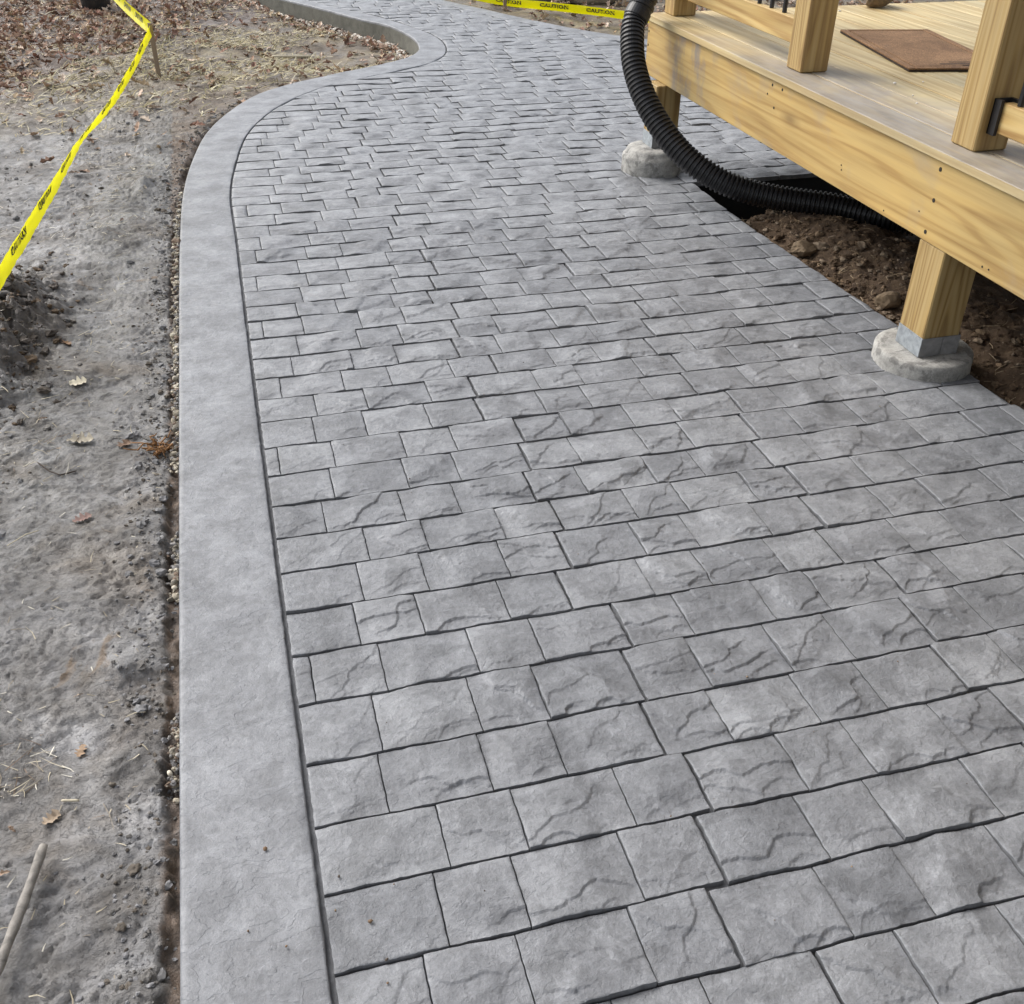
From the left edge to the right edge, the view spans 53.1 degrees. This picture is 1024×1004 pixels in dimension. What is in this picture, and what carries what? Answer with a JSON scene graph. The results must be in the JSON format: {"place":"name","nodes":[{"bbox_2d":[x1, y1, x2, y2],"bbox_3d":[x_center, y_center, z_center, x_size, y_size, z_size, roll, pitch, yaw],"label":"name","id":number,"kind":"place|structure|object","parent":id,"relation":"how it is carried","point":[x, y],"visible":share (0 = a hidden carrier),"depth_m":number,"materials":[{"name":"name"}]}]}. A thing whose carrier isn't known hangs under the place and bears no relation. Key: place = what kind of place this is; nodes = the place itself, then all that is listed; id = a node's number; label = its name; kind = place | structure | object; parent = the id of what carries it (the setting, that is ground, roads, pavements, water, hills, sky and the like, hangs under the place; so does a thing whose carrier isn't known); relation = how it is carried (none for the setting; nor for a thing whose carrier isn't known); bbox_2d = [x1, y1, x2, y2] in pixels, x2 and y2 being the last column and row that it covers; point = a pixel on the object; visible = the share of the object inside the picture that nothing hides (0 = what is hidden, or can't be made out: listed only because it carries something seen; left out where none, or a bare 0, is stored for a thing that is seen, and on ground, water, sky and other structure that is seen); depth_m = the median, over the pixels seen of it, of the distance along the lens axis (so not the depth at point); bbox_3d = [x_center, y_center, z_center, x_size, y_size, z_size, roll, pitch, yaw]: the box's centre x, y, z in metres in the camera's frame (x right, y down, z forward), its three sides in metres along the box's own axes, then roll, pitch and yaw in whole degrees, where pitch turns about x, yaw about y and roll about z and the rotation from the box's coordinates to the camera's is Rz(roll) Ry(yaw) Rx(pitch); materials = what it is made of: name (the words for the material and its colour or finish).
{"place":"outdoors","nodes":[
{"label":"outdoors","id":0,"kind":"place"},
{"bbox_2d":[164,0,411,803],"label":"gravel","id":1,"kind":"structure","parent":0,"point":[173,784],"depth_m":3.30,"materials":[{"name":"beige gravel"}]},
{"bbox_2d":[0,0,977,1003],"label":"ground","id":2,"kind":"structure","parent":0,"point":[48,672],"depth_m":2.75,"materials":[{"name":"soil"}]},
{"bbox_2d":[7,530,38,545],"bbox_3d":[-1.257,0.092,2.631,0.083,0.016,0.004,-25,42,-32],"label":"twig","id":3,"kind":"object","parent":2,"relation":"on","point":[22,536],"visible":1,"depth_m":2.63,"materials":[{"name":"beige wood"}]},
{"bbox_2d":[0,843,47,975],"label":"stick","id":4,"kind":"object","parent":2,"relation":"on","point":[15,923],"visible":1,"depth_m":1.74,"materials":[{"name":"beige wood"}]},
{"bbox_2d":[42,809,60,824],"bbox_3d":[-0.864,0.592,1.921,0.034,0.012,0.034,-8,36,-13],"label":"oak leaf","id":5,"kind":"object","parent":2,"relation":"on","point":[53,815],"visible":1,"depth_m":1.93,"materials":[{"name":"brown plant"}]},
{"bbox_2d":[37,462,76,475],"bbox_3d":[-1.293,-0.088,2.883,0.118,0.017,0.046,7,35,8],"label":"twig","id":6,"kind":"object","parent":2,"relation":"on","point":[54,472],"visible":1,"depth_m":2.88,"materials":[{"name":"wood"}]},
{"bbox_2d":[61,799,78,801],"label":"twig","id":7,"kind":"object","parent":2,"relation":"on","point":[69,800],"visible":1,"depth_m":1.95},
{"bbox_2d":[69,376,85,385],"bbox_3d":[-1.402,-0.390,3.306,0.053,0.014,0.054,-8,36,-13],"label":"oak leaf","id":8,"kind":"object","parent":2,"relation":"on","point":[78,380],"visible":1,"depth_m":3.31,"materials":[{"name":"beige plant"}]},
{"bbox_2d":[66,431,93,442],"bbox_3d":[-1.272,-0.186,3.017,0.070,0.025,0.071,14,37,18],"label":"oak leaf","id":9,"kind":"object","parent":2,"relation":"on","point":[81,438],"visible":1,"depth_m":3.03,"materials":[{"name":"beige plant"}]},
{"bbox_2d":[74,744,86,756],"bbox_3d":[-0.869,0.500,2.063,0.027,0.010,0.027,-8,36,-13],"label":"oak leaf","id":10,"kind":"object","parent":2,"relation":"on","point":[79,752],"visible":1,"depth_m":2.06,"materials":[{"name":"brown plant"}]},
{"bbox_2d":[72,512,91,521],"bbox_3d":[-1.130,0.041,2.692,0.048,0.017,0.048,-8,36,-13],"label":"oak leaf","id":11,"kind":"object","parent":2,"relation":"on","point":[86,516],"visible":1,"depth_m":2.70,"materials":[{"name":"brown plant"}]},
{"bbox_2d":[80,0,110,9],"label":"bucket","id":12,"kind":"object","parent":2,"relation":"on","point":[95,4],"visible":0.92,"depth_m":8.93,"materials":[{"name":"black plastic"}]},
{"bbox_2d":[0,88,240,1003],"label":"straw","id":13,"kind":"object","parent":2,"relation":"on","point":[95,222],"visible":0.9,"depth_m":3.03,"materials":[{"name":"beige plant"}]},
{"bbox_2d":[0,98,247,1003],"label":"mud crumbs","id":14,"kind":"object","parent":2,"relation":"on","point":[132,869],"visible":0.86,"depth_m":2.93,"materials":[{"name":"soil"}]},
{"bbox_2d":[117,439,131,446],"bbox_3d":[-1.141,-0.171,3.014,0.048,0.016,0.048,-8,36,-13],"label":"oak leaf","id":15,"kind":"object","parent":2,"relation":"on","point":[126,442],"visible":1,"depth_m":3.02,"materials":[{"name":"brown plant"}]},
{"bbox_2d":[0,86,257,875],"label":"leaf scraps","id":16,"kind":"object","parent":2,"relation":"on","point":[10,827],"visible":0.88,"depth_m":5.08,"materials":[{"name":"brown plant"}]},
{"bbox_2d":[123,430,173,458],"bbox_3d":[-1.050,-0.176,3.006,0.121,0.050,0.137,7,35,9],"label":"root tangle","id":17,"kind":"object","parent":2,"relation":"on","point":[159,449],"visible":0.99,"depth_m":2.99,"materials":[{"name":"brown plant"}]},
{"bbox_2d":[147,23,160,77],"bbox_3d":[-2.396,-2.919,6.929,0.030,0.591,0.014,-8,36,-13],"label":"wooden stake","id":18,"kind":"object","parent":2,"relation":"on","point":[155,55],"visible":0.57,"depth_m":6.86,"materials":[{"name":"brown wood"}]},
{"bbox_2d":[0,26,151,289],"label":"caution tape","id":19,"kind":"object","parent":18,"relation":"attached to","point":[18,245],"visible":1,"depth_m":4.07,"materials":[{"name":"yellow plastic"}]},
{"bbox_2d":[114,0,150,31],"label":"caution tape","id":20,"kind":"object","parent":18,"relation":"attached to","point":[137,17],"visible":0.96,"depth_m":7.24,"materials":[{"name":"yellow plastic"}]},
{"bbox_2d":[0,0,395,136],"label":"dry grass","id":21,"kind":"structure","parent":2,"relation":"on","point":[224,69],"depth_m":7.30,"materials":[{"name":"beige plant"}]},
{"bbox_2d":[272,55,310,57],"bbox_3d":[-1.701,-3.442,7.910,0.315,0.046,0.026,-19,39,-26],"label":"stick","id":22,"kind":"object","parent":2,"relation":"on","point":[293,56],"visible":0.95,"depth_m":7.91,"materials":[{"name":"beige wood"}]},
{"bbox_2d":[0,0,927,173],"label":"leaf litter","id":23,"kind":"object","parent":2,"relation":"on","point":[17,27],"visible":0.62,"depth_m":8.10,"materials":[{"name":"brown plant"}]},
{"bbox_2d":[503,0,506,10],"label":"wooden stake","id":24,"kind":"object","parent":2,"relation":"on","point":[505,3],"visible":0.24,"depth_m":9.14,"materials":[{"name":"brown wood"}]},
{"bbox_2d":[476,0,648,22],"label":"caution tape","id":25,"kind":"object","parent":24,"relation":"attached to","point":[578,9],"visible":0.64,"depth_m":8.93,"materials":[{"name":"yellow plastic"}]},
{"bbox_2d":[566,0,619,4],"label":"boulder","id":26,"kind":"object","parent":2,"relation":"on","point":[579,2],"visible":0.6,"depth_m":9.43,"materials":[{"name":"grey stone"}]},
{"bbox_2d":[179,0,1023,1003],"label":"walkway","id":27,"kind":"structure","parent":2,"relation":"on","point":[493,702],"depth_m":2.48,"materials":[{"name":"concrete"}]},
{"bbox_2d":[239,331,1022,983],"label":"dirt crumbs","id":28,"kind":"object","parent":27,"relation":"on","point":[371,919],"visible":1,"depth_m":1.79,"materials":[{"name":"brown soil"}]},
{"bbox_2d":[621,140,681,177],"bbox_3d":[0.709,-1.704,5.212,0.307,0.220,0.309,-8,36,-13],"label":"concrete footing","id":29,"kind":"object","parent":27,"relation":"on","point":[640,158],"visible":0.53,"depth_m":5.09,"materials":[{"name":"grey concrete"}]},
{"bbox_2d":[642,0,1023,356],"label":"porch deck","id":30,"kind":"structure","parent":29,"relation":"on","point":[938,169],"depth_m":3.56,"materials":[{"name":"brown wood"}]},
{"bbox_2d":[620,0,913,235],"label":"drain pipe","id":31,"kind":"object","parent":30,"relation":"attached to","point":[672,142],"visible":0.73,"depth_m":4.64,"materials":[{"name":"black plastic"}]},
{"bbox_2d":[840,29,972,71],"bbox_3d":[1.716,-1.911,4.317,0.410,0.014,0.800,-2,35,-4],"label":"doormat","id":32,"kind":"object","parent":30,"relation":"on","point":[918,50],"visible":0.77,"depth_m":4.29,"materials":[{"name":"brown fabric"}]},
{"bbox_2d":[871,327,973,383],"bbox_3d":[1.383,-0.462,3.481,0.323,0.154,0.323,-8,36,-13],"label":"concrete footing","id":33,"kind":"object","parent":27,"relation":"on","point":[890,354],"visible":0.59,"depth_m":3.36,"materials":[{"name":"grey concrete"}]},
{"bbox_2d":[742,209,1023,409],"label":"soil bed","id":34,"kind":"object","parent":2,"relation":"on","point":[984,284],"visible":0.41,"depth_m":4.08,"materials":[{"name":"brown soil"}]},
{"bbox_2d":[790,240,816,256],"bbox_3d":[1.247,-1.083,4.362,0.092,0.064,0.098,30,44,35],"label":"rock","id":35,"kind":"object","parent":34,"relation":"on","point":[803,248],"visible":1,"depth_m":4.34,"materials":[{"name":"brown stone"}]},
{"bbox_2d":[740,209,1023,402],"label":"roots","id":36,"kind":"object","parent":34,"relation":"on","point":[896,288],"visible":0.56,"depth_m":4.08,"materials":[{"name":"plant"}]},
{"bbox_2d":[875,291,900,308],"bbox_3d":[1.442,-0.770,3.900,0.098,0.076,0.082,-8,36,-13],"label":"rock","id":37,"kind":"object","parent":34,"relation":"on","point":[888,299],"visible":1,"depth_m":3.87,"materials":[{"name":"brown stone"}]},
{"bbox_2d":[866,0,892,7],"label":"rock","id":38,"kind":"object","parent":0,"point":[876,3],"visible":1,"depth_m":5.18,"materials":[{"name":"brown stone"}]}
]}

